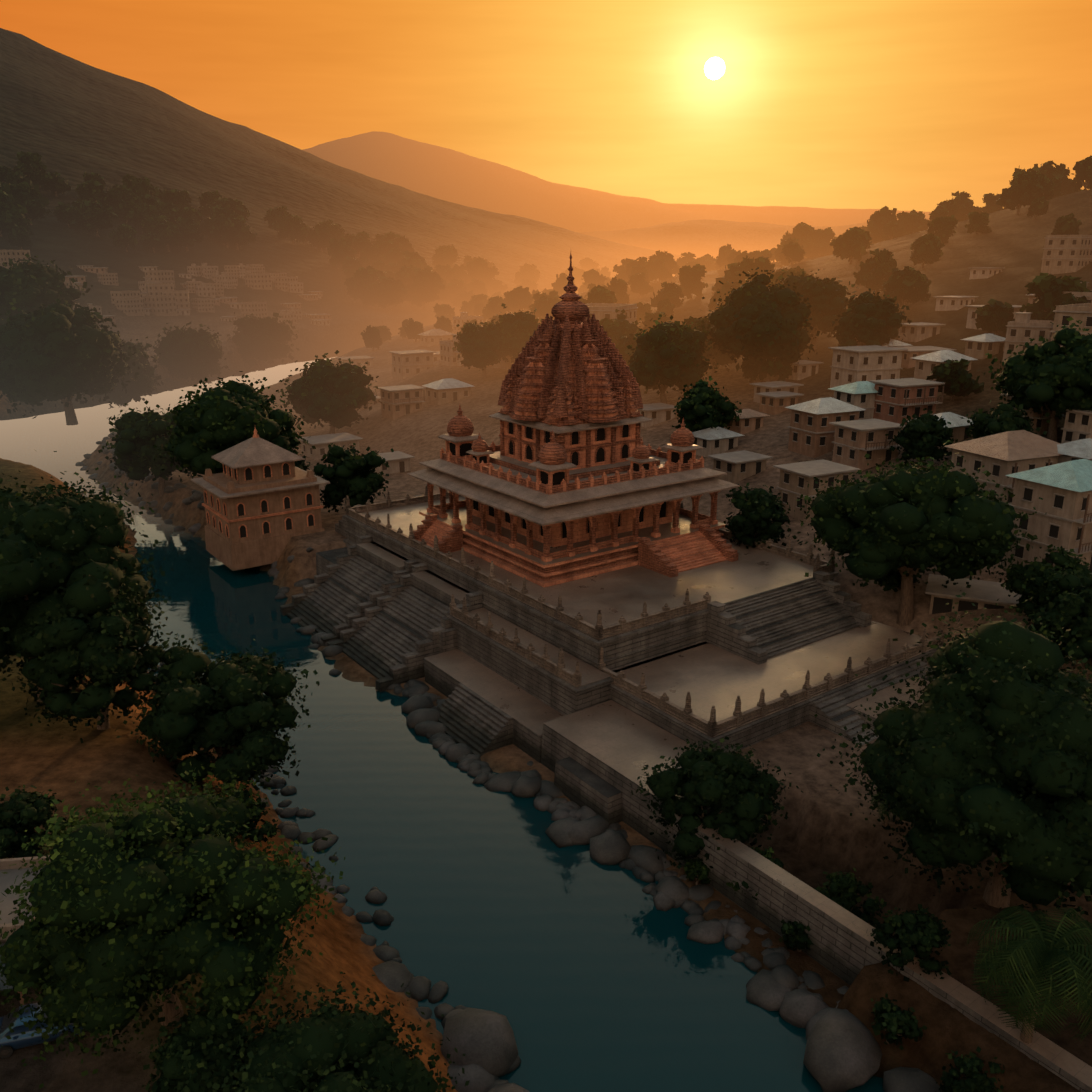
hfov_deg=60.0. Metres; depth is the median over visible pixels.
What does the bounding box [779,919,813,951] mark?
bush
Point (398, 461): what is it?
house
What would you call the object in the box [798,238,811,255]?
ridge tree
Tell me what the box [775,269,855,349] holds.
tree
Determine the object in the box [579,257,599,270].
forest tree
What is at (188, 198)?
forest tree
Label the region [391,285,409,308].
forest tree
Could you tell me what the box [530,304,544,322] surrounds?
forest tree
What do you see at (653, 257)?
forest tree
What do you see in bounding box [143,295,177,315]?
town house
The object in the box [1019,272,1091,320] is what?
forest tree
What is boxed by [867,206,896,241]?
ridge tree
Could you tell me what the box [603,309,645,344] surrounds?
tree
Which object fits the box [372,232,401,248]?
forest tree
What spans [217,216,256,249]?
forest tree
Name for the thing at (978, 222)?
forest tree
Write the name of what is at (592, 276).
forest tree
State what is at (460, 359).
house
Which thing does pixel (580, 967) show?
river water
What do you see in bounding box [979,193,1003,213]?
forest tree
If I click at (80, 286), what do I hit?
town house
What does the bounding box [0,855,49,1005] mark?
roadside building
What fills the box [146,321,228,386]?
tree
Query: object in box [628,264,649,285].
forest tree
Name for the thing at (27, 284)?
tree
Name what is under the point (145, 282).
town house
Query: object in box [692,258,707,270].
ridge tree
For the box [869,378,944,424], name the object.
hill house
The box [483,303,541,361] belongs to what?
tree
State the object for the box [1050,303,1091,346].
town house
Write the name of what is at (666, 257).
forest tree
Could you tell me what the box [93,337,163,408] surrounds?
tree
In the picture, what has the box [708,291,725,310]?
forest tree
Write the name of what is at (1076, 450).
hill house
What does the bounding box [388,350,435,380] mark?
house
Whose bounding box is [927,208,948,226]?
forest tree
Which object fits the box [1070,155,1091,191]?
ridge tree
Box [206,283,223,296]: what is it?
town house
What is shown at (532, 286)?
forest tree
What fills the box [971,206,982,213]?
ridge tree
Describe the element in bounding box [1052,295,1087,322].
forest tree
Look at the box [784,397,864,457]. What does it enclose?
hill house
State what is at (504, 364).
house
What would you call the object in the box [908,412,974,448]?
hill house
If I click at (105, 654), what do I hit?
tree
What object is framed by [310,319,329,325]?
town house
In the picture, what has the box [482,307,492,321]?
forest tree
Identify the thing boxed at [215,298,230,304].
town house
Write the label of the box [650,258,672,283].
forest tree
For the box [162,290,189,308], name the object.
town house
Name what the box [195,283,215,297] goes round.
town house
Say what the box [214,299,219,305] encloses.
town house
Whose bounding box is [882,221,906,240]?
forest tree
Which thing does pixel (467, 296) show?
forest tree
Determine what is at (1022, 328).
town house
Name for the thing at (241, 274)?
town house
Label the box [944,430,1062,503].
hill house
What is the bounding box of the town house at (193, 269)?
[187,264,200,276]
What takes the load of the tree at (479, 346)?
on the ground
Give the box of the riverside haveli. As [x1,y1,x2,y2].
[191,428,329,570]
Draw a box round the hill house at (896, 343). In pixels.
[882,339,912,346]
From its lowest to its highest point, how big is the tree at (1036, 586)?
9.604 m
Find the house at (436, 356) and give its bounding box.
[433,351,439,361]
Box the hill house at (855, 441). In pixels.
[829,419,904,471]
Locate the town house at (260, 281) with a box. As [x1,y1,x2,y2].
[244,273,271,289]
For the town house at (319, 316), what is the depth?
464.13 m
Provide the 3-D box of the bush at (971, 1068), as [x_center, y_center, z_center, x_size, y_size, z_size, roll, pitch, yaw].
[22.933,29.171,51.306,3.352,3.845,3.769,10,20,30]
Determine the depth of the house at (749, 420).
168.27 m
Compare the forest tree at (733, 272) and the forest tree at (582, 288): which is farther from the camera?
the forest tree at (582, 288)
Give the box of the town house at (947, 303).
[933,295,978,310]
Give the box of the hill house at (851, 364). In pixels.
[828,345,907,387]
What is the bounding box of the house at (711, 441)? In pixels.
[692,427,744,457]
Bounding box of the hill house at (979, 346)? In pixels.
[960,333,1005,358]
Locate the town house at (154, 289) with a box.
[146,283,173,294]
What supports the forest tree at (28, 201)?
on the ground
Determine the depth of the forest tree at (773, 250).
452.21 m
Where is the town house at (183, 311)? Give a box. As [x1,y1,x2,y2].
[177,309,190,315]
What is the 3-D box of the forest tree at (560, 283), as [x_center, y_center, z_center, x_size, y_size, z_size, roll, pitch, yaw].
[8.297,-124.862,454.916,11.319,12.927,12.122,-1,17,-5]
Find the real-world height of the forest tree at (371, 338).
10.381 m
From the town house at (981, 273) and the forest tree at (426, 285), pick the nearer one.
the town house at (981, 273)
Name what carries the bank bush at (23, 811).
on the ground
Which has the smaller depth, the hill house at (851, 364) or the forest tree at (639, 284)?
the hill house at (851, 364)
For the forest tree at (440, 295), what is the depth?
563.32 m
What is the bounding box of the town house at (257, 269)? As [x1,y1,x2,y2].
[246,267,264,272]
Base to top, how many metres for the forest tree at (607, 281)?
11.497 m
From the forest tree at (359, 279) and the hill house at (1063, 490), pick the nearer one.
the hill house at (1063, 490)
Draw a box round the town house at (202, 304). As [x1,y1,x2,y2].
[191,298,214,312]
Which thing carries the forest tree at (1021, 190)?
on the ground
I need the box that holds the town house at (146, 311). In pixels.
[144,308,150,314]
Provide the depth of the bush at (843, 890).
65.54 m
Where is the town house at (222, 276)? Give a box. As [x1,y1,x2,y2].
[216,272,237,285]
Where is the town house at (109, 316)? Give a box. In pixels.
[98,315,115,322]
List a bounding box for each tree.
[0,183,19,202]
[0,190,12,207]
[0,202,33,235]
[0,253,92,324]
[0,292,146,424]
[0,449,174,701]
[0,572,172,742]
[0,762,344,1088]
[4,170,32,185]
[8,181,51,219]
[13,163,40,184]
[16,151,47,184]
[18,196,45,224]
[39,172,70,196]
[53,202,73,226]
[70,200,118,236]
[75,179,117,207]
[83,171,105,188]
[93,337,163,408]
[98,400,191,496]
[115,633,319,795]
[121,174,158,198]
[128,996,263,1091]
[139,194,160,206]
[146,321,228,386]
[152,186,161,192]
[153,371,315,478]
[156,201,183,223]
[161,188,187,210]
[170,189,191,206]
[177,972,469,1091]
[199,190,221,215]
[202,206,240,244]
[206,197,224,217]
[212,198,245,217]
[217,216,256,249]
[221,199,249,219]
[227,312,299,370]
[236,214,248,242]
[263,206,288,227]
[272,213,307,244]
[278,350,380,433]
[288,435,309,470]
[297,225,311,244]
[304,443,393,512]
[309,223,331,251]
[318,219,332,224]
[321,222,343,240]
[330,223,345,239]
[344,231,372,257]
[344,265,386,300]
[360,281,378,308]
[360,325,381,350]
[368,276,407,311]
[371,260,387,272]
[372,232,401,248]
[372,325,391,341]
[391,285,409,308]
[395,234,413,251]
[397,250,427,266]
[398,256,426,270]
[401,318,412,336]
[402,320,424,340]
[405,268,444,310]
[412,265,432,272]
[432,245,459,268]
[433,264,450,283]
[433,303,454,321]
[434,315,452,332]
[435,244,455,267]
[436,278,451,302]
[452,321,507,378]
[454,264,465,279]
[459,290,474,307]
[459,301,474,315]
[460,319,480,332]
[463,255,483,270]
[464,257,498,282]
[469,294,487,306]
[473,303,484,315]
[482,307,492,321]
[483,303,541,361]
[485,296,509,320]
[487,314,503,323]
[488,280,507,294]
[491,291,503,298]
[502,291,518,313]
[506,286,532,311]
[514,271,525,285]
[515,279,531,287]
[517,281,537,293]
[519,263,539,280]
[521,266,534,275]
[526,275,536,282]
[529,290,558,307]
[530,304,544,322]
[531,289,539,302]
[532,296,561,319]
[541,288,560,296]
[551,273,574,295]
[556,266,582,278]
[572,270,585,292]
[577,282,588,292]
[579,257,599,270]
[579,285,616,303]
[581,269,607,288]
[584,283,605,297]
[592,266,610,277]
[599,317,626,335]
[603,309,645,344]
[604,276,629,303]
[604,277,611,286]
[613,258,630,274]
[615,332,639,365]
[616,269,628,285]
[626,257,656,282]
[627,272,653,297]
[627,313,722,403]
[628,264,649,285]
[630,737,802,869]
[635,302,651,320]
[642,311,669,332]
[647,254,670,279]
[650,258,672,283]
[650,281,683,307]
[655,250,676,271]
[656,298,674,316]
[671,263,679,273]
[672,376,741,431]
[675,252,696,275]
[677,264,707,298]
[682,316,719,367]
[683,261,698,267]
[686,315,736,376]
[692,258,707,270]
[698,267,820,382]
[700,253,716,269]
[702,258,714,270]
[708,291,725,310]
[711,263,754,290]
[713,256,727,269]
[714,280,739,299]
[716,244,733,268]
[723,483,790,548]
[726,249,740,263]
[734,250,754,262]
[736,356,792,381]
[741,255,775,280]
[752,249,772,263]
[766,268,806,287]
[768,248,778,261]
[773,240,798,264]
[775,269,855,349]
[776,267,787,271]
[779,237,805,264]
[781,222,814,257]
[781,241,804,264]
[785,440,1046,626]
[786,266,808,275]
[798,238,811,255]
[806,227,834,256]
[811,238,832,255]
[811,239,828,256]
[814,584,1091,930]
[830,227,871,263]
[832,287,911,346]
[853,248,896,295]
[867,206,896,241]
[874,570,921,598]
[880,266,931,310]
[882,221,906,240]
[885,408,957,467]
[888,211,922,235]
[910,209,928,230]
[910,233,944,268]
[910,234,943,263]
[926,215,958,243]
[926,358,983,401]
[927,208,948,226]
[935,199,957,216]
[951,191,973,211]
[954,195,972,221]
[960,398,1046,440]
[964,211,991,233]
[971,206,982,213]
[975,298,1014,335]
[978,317,1091,441]
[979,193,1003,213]
[995,544,1091,625]
[996,171,1043,214]
[1009,166,1046,184]
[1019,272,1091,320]
[1019,563,1091,674]
[1027,196,1048,218]
[1029,171,1055,207]
[1034,161,1070,192]
[1050,176,1061,197]
[1051,213,1081,234]
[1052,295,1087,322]
[1060,179,1075,195]
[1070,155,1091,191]
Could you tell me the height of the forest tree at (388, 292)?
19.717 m
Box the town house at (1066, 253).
[1041,235,1091,274]
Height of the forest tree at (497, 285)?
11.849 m
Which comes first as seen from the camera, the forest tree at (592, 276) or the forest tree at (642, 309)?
the forest tree at (642, 309)
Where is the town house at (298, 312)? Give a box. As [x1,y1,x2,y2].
[285,307,301,318]
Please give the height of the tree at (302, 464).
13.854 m
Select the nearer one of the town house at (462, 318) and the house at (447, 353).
the house at (447, 353)
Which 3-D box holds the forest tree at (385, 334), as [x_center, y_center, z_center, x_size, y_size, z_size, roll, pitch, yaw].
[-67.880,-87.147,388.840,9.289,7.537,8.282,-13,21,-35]
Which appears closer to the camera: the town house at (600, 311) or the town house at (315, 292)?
the town house at (600, 311)
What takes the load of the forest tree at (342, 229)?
on the ground
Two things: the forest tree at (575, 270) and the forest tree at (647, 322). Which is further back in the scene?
the forest tree at (575, 270)
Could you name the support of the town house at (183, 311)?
on the ground
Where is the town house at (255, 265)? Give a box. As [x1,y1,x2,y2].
[246,264,262,266]
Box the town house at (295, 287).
[288,282,303,293]
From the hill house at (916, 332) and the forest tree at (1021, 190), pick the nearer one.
the hill house at (916, 332)
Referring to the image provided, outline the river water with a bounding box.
[0,357,883,1091]
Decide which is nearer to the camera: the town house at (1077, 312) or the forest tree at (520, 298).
the town house at (1077, 312)
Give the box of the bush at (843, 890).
[813,868,890,926]
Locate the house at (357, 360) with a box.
[335,356,374,367]
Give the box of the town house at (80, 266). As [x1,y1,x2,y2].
[77,265,92,269]
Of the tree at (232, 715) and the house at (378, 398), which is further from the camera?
the house at (378, 398)
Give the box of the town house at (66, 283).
[64,281,73,288]
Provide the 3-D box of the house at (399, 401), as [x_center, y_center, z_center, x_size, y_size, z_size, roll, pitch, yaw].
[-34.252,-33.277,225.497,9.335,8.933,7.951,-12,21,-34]
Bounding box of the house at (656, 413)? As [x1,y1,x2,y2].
[638,403,675,427]
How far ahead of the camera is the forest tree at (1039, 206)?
297.59 m
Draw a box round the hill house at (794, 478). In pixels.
[773,459,860,521]
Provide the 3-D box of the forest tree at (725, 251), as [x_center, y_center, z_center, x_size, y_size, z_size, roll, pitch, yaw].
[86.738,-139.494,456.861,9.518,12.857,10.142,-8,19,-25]
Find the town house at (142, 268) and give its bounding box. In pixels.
[138,266,157,271]
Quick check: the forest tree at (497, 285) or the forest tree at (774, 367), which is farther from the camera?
the forest tree at (497, 285)
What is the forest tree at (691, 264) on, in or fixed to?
on the ground
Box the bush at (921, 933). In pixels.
[866,904,951,981]
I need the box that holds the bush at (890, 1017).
[871,991,927,1050]
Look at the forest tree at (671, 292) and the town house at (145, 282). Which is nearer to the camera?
the forest tree at (671, 292)
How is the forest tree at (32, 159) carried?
on the ground
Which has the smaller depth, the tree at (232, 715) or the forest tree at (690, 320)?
the tree at (232, 715)
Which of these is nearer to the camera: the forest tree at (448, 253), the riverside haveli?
the riverside haveli
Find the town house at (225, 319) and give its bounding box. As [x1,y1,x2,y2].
[220,317,231,320]
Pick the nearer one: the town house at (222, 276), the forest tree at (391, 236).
the town house at (222, 276)
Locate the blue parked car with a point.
(18, 1040)
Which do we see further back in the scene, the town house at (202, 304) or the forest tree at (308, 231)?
the forest tree at (308, 231)
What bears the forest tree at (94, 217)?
on the ground
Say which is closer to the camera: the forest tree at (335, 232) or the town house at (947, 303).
the town house at (947, 303)
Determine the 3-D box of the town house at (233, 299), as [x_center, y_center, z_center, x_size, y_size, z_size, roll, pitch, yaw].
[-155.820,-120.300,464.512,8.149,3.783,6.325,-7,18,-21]
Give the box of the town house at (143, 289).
[141,283,152,292]
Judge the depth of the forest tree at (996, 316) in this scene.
188.38 m
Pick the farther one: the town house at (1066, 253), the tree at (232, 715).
the town house at (1066, 253)
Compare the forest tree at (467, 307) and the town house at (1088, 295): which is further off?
the forest tree at (467, 307)
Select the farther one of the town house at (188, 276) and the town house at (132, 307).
the town house at (188, 276)
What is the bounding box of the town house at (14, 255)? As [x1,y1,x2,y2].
[0,250,31,268]
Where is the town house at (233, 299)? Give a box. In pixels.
[220,297,237,302]
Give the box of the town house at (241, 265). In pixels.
[239,263,248,270]
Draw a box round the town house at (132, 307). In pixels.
[115,298,144,315]
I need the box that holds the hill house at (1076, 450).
[1057,438,1091,463]
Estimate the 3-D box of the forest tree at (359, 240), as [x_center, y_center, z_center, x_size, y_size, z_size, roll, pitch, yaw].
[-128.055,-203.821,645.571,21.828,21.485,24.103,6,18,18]
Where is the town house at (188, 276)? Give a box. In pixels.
[179,274,191,278]
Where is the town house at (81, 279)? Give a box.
[65,276,85,283]
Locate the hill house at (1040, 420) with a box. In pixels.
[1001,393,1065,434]
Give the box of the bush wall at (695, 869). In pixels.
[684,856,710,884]
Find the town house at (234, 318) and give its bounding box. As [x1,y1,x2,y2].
[220,316,236,320]
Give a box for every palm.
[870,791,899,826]
[965,906,1091,1044]
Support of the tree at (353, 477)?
on the ground
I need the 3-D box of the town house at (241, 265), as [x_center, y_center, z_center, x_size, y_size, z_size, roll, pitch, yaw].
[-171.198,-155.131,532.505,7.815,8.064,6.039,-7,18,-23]
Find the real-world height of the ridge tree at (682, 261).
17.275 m
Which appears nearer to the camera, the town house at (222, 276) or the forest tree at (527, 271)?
the town house at (222, 276)
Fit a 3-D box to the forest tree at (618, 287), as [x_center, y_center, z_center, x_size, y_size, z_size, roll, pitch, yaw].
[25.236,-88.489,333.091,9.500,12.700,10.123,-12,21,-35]
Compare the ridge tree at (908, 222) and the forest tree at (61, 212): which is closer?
the ridge tree at (908, 222)
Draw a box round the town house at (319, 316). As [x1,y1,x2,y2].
[308,314,331,319]
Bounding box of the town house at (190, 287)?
[186,282,202,292]
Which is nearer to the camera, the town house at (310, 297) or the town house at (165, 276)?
the town house at (165, 276)
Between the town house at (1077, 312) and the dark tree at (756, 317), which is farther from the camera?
the dark tree at (756, 317)
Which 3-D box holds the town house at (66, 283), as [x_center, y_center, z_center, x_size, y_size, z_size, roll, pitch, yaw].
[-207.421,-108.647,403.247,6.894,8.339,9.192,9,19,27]
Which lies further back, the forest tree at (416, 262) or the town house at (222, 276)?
the forest tree at (416, 262)
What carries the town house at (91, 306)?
on the ground
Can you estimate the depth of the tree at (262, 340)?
387.63 m
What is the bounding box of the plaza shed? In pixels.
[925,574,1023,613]
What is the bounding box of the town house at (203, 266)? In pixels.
[200,263,217,277]
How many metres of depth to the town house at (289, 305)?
483.59 m
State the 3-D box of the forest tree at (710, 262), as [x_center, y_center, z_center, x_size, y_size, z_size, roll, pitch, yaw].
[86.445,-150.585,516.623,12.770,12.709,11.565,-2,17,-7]
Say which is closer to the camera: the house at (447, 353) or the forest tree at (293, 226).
the house at (447, 353)
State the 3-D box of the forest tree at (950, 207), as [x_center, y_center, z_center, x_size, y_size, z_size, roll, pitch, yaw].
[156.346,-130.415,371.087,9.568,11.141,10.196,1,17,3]
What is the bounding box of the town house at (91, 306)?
[82,303,101,315]
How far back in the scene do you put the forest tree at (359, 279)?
520.49 m
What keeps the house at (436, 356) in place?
on the ground
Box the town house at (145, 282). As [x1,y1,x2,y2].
[138,278,161,290]
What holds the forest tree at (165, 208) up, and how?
on the ground
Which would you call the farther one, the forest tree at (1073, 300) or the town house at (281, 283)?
the town house at (281, 283)
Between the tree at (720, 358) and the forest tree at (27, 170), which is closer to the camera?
the tree at (720, 358)
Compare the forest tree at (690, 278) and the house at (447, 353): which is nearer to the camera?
the house at (447, 353)
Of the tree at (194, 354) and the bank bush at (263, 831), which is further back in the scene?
the tree at (194, 354)
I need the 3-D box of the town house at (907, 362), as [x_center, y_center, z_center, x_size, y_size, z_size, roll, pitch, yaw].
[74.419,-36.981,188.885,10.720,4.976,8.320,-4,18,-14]
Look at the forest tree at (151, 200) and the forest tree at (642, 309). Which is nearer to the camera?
the forest tree at (642, 309)
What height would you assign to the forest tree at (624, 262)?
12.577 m
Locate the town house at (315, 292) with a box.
[307,291,322,296]
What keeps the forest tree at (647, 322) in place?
on the ground
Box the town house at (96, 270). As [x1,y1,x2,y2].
[82,267,107,273]
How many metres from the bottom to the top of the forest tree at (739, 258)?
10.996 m
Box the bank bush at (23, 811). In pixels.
[0,784,71,858]
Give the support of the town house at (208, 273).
on the ground
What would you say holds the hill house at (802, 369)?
on the ground
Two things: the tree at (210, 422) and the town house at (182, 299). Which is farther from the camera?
the town house at (182, 299)
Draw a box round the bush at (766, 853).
[726,846,787,899]
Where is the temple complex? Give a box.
[280,253,1091,1091]
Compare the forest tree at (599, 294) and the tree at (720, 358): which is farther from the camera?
the forest tree at (599, 294)
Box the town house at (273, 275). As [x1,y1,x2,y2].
[271,273,286,281]
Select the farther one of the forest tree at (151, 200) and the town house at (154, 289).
the forest tree at (151, 200)
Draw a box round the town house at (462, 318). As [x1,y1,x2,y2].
[452,312,482,333]
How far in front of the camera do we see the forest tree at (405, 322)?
384.35 m
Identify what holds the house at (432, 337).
on the ground
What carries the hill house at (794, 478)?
on the ground
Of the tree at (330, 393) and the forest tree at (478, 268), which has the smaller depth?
the tree at (330, 393)
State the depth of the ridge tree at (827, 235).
454.56 m
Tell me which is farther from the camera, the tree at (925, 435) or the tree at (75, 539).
the tree at (925, 435)
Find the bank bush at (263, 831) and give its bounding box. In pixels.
[230,787,279,842]
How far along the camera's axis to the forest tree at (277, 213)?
669.87 m
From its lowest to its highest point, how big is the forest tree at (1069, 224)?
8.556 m
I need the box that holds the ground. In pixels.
[0,28,1091,1091]
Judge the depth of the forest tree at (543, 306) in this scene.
329.37 m
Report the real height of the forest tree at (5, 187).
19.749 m
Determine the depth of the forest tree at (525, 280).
640.66 m
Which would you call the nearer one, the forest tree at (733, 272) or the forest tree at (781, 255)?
the forest tree at (733, 272)
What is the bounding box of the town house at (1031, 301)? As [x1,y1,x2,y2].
[1025,294,1035,303]
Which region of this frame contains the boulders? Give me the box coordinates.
[75,337,941,1091]
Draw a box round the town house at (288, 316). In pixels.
[277,310,296,323]
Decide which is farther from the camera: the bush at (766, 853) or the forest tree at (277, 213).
the forest tree at (277, 213)
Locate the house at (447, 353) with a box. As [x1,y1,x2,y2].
[439,334,458,366]
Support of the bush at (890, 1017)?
on the ground
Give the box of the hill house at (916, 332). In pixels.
[898,322,945,341]
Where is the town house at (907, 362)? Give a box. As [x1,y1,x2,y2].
[895,346,956,368]
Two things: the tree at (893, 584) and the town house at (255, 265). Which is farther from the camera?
the town house at (255, 265)
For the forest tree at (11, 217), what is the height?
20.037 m
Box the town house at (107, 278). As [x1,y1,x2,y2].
[97,273,118,285]
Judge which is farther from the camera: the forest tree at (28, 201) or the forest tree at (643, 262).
the forest tree at (28, 201)
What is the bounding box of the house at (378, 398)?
[355,395,380,411]
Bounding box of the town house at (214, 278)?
[211,273,218,282]
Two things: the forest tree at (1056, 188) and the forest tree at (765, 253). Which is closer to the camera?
the forest tree at (1056, 188)
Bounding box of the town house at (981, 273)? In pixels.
[969,267,1002,278]
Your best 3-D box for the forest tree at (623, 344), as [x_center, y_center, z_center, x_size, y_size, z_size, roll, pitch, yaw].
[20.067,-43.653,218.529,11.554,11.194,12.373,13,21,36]
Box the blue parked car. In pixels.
[0,1003,85,1057]
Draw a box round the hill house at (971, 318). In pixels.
[964,305,1025,329]
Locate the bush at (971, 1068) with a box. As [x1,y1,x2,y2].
[935,1046,1004,1091]
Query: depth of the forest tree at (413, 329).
370.01 m
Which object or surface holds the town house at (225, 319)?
on the ground
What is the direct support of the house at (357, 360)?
on the ground
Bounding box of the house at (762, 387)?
[749,381,803,402]
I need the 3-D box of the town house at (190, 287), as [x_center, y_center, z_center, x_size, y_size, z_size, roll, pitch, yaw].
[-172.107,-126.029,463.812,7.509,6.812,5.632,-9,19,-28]
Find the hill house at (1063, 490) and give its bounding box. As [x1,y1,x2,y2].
[1003,459,1091,573]
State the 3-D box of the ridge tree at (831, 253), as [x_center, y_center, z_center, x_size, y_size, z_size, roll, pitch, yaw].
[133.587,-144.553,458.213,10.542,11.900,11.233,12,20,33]
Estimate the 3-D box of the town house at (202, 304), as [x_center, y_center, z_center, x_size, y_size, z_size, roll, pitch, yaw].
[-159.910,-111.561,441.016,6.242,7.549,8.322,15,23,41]
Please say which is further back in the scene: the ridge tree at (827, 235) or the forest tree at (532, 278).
the forest tree at (532, 278)
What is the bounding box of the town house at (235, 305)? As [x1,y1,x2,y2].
[229,303,240,308]
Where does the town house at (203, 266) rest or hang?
on the ground
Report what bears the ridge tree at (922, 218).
on the ground
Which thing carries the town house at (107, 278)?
on the ground
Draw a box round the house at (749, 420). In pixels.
[726,409,769,434]
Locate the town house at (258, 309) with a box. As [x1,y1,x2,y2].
[240,302,267,317]
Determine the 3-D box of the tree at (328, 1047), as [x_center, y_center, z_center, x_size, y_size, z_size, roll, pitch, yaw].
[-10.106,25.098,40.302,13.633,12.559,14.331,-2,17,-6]
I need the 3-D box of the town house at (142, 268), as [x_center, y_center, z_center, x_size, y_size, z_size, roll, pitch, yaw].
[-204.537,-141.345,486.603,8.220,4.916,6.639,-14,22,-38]
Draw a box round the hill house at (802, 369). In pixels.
[786,360,823,379]
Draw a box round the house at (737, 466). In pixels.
[707,450,772,482]
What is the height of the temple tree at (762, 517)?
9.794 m
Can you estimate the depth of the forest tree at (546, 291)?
461.53 m
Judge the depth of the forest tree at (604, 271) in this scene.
691.82 m
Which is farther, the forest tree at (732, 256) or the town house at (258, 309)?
the town house at (258, 309)
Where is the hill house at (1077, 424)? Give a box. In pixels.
[1061,408,1091,443]
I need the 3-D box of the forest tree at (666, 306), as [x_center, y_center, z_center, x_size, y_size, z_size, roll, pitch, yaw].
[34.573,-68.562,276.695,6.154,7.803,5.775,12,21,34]
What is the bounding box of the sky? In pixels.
[0,0,1091,211]
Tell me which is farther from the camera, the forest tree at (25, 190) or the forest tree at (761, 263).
the forest tree at (25, 190)
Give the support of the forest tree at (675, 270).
on the ground
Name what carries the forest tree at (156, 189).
on the ground
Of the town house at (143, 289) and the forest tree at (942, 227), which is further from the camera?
the town house at (143, 289)
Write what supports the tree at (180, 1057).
on the ground
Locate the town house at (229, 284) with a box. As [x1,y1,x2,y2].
[220,279,235,288]
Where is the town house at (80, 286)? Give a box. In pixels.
[77,284,85,290]
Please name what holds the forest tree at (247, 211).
on the ground
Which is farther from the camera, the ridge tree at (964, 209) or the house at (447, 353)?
the ridge tree at (964, 209)
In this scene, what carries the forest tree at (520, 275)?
on the ground
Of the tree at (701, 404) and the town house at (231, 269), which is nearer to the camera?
the tree at (701, 404)
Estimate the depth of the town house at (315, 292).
520.26 m
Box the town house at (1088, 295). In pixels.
[1055,282,1091,305]
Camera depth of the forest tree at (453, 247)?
699.76 m
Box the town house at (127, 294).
[110,290,140,305]
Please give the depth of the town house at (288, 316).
441.92 m
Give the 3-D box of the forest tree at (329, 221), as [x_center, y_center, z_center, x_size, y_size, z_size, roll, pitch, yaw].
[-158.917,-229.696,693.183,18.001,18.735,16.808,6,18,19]
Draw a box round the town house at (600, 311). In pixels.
[586,303,637,323]
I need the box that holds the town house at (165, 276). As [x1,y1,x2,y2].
[144,270,174,287]
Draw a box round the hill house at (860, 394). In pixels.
[829,381,878,419]
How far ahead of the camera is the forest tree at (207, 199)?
661.31 m
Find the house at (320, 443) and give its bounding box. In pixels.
[297,432,362,459]
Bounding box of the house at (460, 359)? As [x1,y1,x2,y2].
[454,351,463,365]
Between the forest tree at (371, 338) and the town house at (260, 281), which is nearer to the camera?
the forest tree at (371, 338)
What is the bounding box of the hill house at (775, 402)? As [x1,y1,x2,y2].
[755,391,803,414]
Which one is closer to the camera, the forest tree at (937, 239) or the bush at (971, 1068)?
the bush at (971, 1068)
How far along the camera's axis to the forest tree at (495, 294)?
568.88 m
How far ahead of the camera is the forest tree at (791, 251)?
355.62 m
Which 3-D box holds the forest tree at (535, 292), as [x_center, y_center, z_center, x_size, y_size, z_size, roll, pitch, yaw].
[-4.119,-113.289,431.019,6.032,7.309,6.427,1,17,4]
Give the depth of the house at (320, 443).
200.81 m
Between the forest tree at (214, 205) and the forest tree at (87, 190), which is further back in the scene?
the forest tree at (214, 205)
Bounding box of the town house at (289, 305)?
[281,303,300,307]
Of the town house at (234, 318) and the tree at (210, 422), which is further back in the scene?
the town house at (234, 318)
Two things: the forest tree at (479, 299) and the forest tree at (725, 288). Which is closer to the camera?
the forest tree at (725, 288)
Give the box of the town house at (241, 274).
[238,269,250,278]
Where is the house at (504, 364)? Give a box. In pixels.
[493,355,514,369]
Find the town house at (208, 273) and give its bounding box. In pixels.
[200,269,215,278]
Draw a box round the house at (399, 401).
[378,384,425,419]
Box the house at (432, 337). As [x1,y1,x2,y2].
[418,329,452,346]
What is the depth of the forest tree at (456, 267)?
625.24 m
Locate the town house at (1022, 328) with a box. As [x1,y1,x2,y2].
[1002,312,1053,361]
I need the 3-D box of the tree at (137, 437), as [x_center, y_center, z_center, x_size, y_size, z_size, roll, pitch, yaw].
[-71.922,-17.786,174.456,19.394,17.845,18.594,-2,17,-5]
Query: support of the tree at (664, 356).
on the ground
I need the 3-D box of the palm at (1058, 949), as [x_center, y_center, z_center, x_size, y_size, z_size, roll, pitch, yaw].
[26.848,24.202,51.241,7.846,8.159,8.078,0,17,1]
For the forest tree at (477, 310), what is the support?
on the ground
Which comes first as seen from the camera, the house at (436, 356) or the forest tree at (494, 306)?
the house at (436, 356)
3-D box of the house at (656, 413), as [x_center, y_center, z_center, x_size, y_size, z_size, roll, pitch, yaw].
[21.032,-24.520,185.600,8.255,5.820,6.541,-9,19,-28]
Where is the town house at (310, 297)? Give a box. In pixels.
[298,294,318,300]
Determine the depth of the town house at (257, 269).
528.07 m
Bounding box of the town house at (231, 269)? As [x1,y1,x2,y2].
[224,265,239,276]
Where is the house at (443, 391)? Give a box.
[422,378,474,404]
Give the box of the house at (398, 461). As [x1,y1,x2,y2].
[371,451,414,474]
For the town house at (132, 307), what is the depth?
401.87 m
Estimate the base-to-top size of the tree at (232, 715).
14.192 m
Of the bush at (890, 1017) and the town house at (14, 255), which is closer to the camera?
the bush at (890, 1017)
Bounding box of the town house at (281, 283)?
[274,277,297,291]
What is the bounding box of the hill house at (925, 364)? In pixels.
[911,350,977,380]

